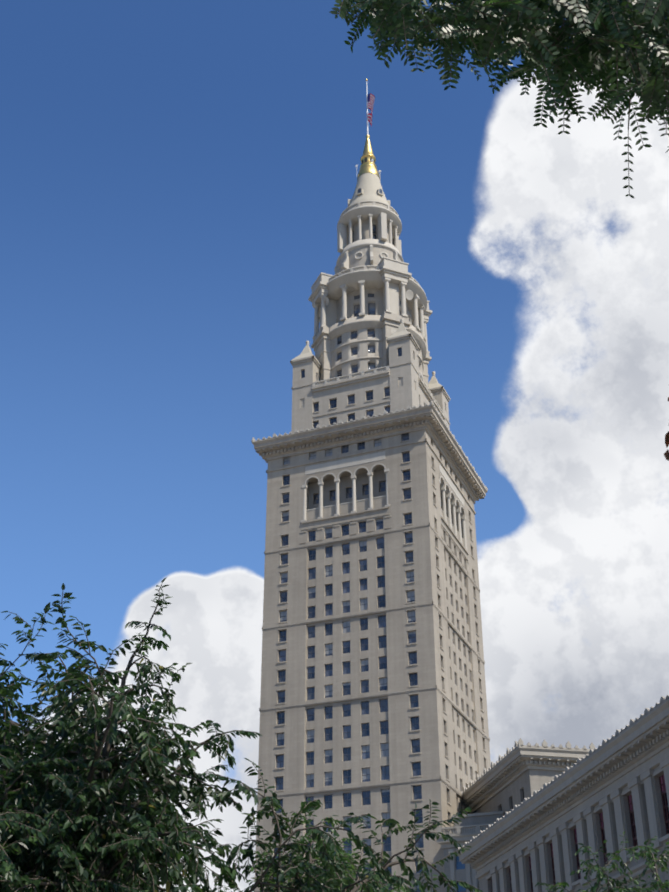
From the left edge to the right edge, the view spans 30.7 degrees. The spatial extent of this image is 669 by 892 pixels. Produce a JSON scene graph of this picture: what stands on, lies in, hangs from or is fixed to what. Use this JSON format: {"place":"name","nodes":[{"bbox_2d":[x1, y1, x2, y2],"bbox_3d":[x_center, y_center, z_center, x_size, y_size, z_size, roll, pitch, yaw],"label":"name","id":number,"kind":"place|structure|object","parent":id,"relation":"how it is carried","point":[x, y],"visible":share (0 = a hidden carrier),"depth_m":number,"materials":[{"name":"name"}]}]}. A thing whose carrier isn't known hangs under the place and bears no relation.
{"place":"outdoors","nodes":[
{"label":"outdoors","id":0,"kind":"place"},
{"bbox_2d":[0,0,668,891],"label":"sky","id":1,"kind":"structure","parent":0,"point":[178,178],"materials":[{"name":"blue"}]},
{"bbox_2d":[435,811,504,891],"bbox_3d":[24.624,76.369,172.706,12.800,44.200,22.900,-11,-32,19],"label":"building","id":2,"kind":"structure","parent":0,"point":[468,827],"depth_m":173.71,"materials":[{"name":"glass"}]},
{"bbox_2d":[457,695,668,891],"bbox_3d":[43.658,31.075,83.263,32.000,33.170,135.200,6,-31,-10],"label":"building","id":3,"kind":"structure","parent":0,"point":[613,788],"depth_m":111.87,"materials":[{"name":"stone"}]},
{"label":"ground","id":4,"kind":"structure","parent":0,"visible":0},
{"bbox_2d":[0,597,181,891],"bbox_3d":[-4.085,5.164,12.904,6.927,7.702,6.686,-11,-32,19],"label":"tree","id":5,"kind":"object","parent":4,"relation":"on","point":[31,881],"visible":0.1,"depth_m":12.52,"materials":[{"name":"green plant"}]},
{"bbox_2d":[0,577,482,891],"bbox_3d":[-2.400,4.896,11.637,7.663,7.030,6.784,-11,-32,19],"label":"tree","id":6,"kind":"object","parent":4,"relation":"on","point":[50,815],"visible":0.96,"depth_m":11.06,"materials":[{"name":"green plant"}]},
{"bbox_2d":[189,798,439,891],"bbox_3d":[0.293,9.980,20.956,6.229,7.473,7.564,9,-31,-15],"label":"tree","id":7,"kind":"object","parent":4,"relation":"on","point":[350,867],"visible":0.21,"depth_m":20.97,"materials":[{"name":"green plant"}]},
{"bbox_2d":[251,79,490,891],"bbox_3d":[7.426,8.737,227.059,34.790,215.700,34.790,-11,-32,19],"label":"terminal tower","id":8,"kind":"structure","parent":4,"relation":"on","point":[373,700],"depth_m":205.49,"materials":[{"name":"stone"}]},
{"bbox_2d":[330,0,668,460],"bbox_3d":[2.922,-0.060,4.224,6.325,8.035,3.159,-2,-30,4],"label":"locust tree","id":9,"kind":"object","parent":4,"relation":"on","point":[594,43],"visible":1,"depth_m":5.84,"materials":[{"name":"green plant"}]},
{"bbox_2d":[461,738,594,815],"bbox_3d":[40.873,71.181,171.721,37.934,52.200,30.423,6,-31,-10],"label":"building","id":10,"kind":"structure","parent":4,"relation":"on","point":[513,776],"depth_m":170.56,"materials":[{"name":"stone"}]},
{"bbox_2d":[535,831,668,891],"bbox_3d":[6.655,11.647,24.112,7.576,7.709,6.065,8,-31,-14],"label":"tree","id":11,"kind":"object","parent":4,"relation":"on","point":[653,858],"visible":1,"depth_m":24.78,"materials":[{"name":"green plant"}]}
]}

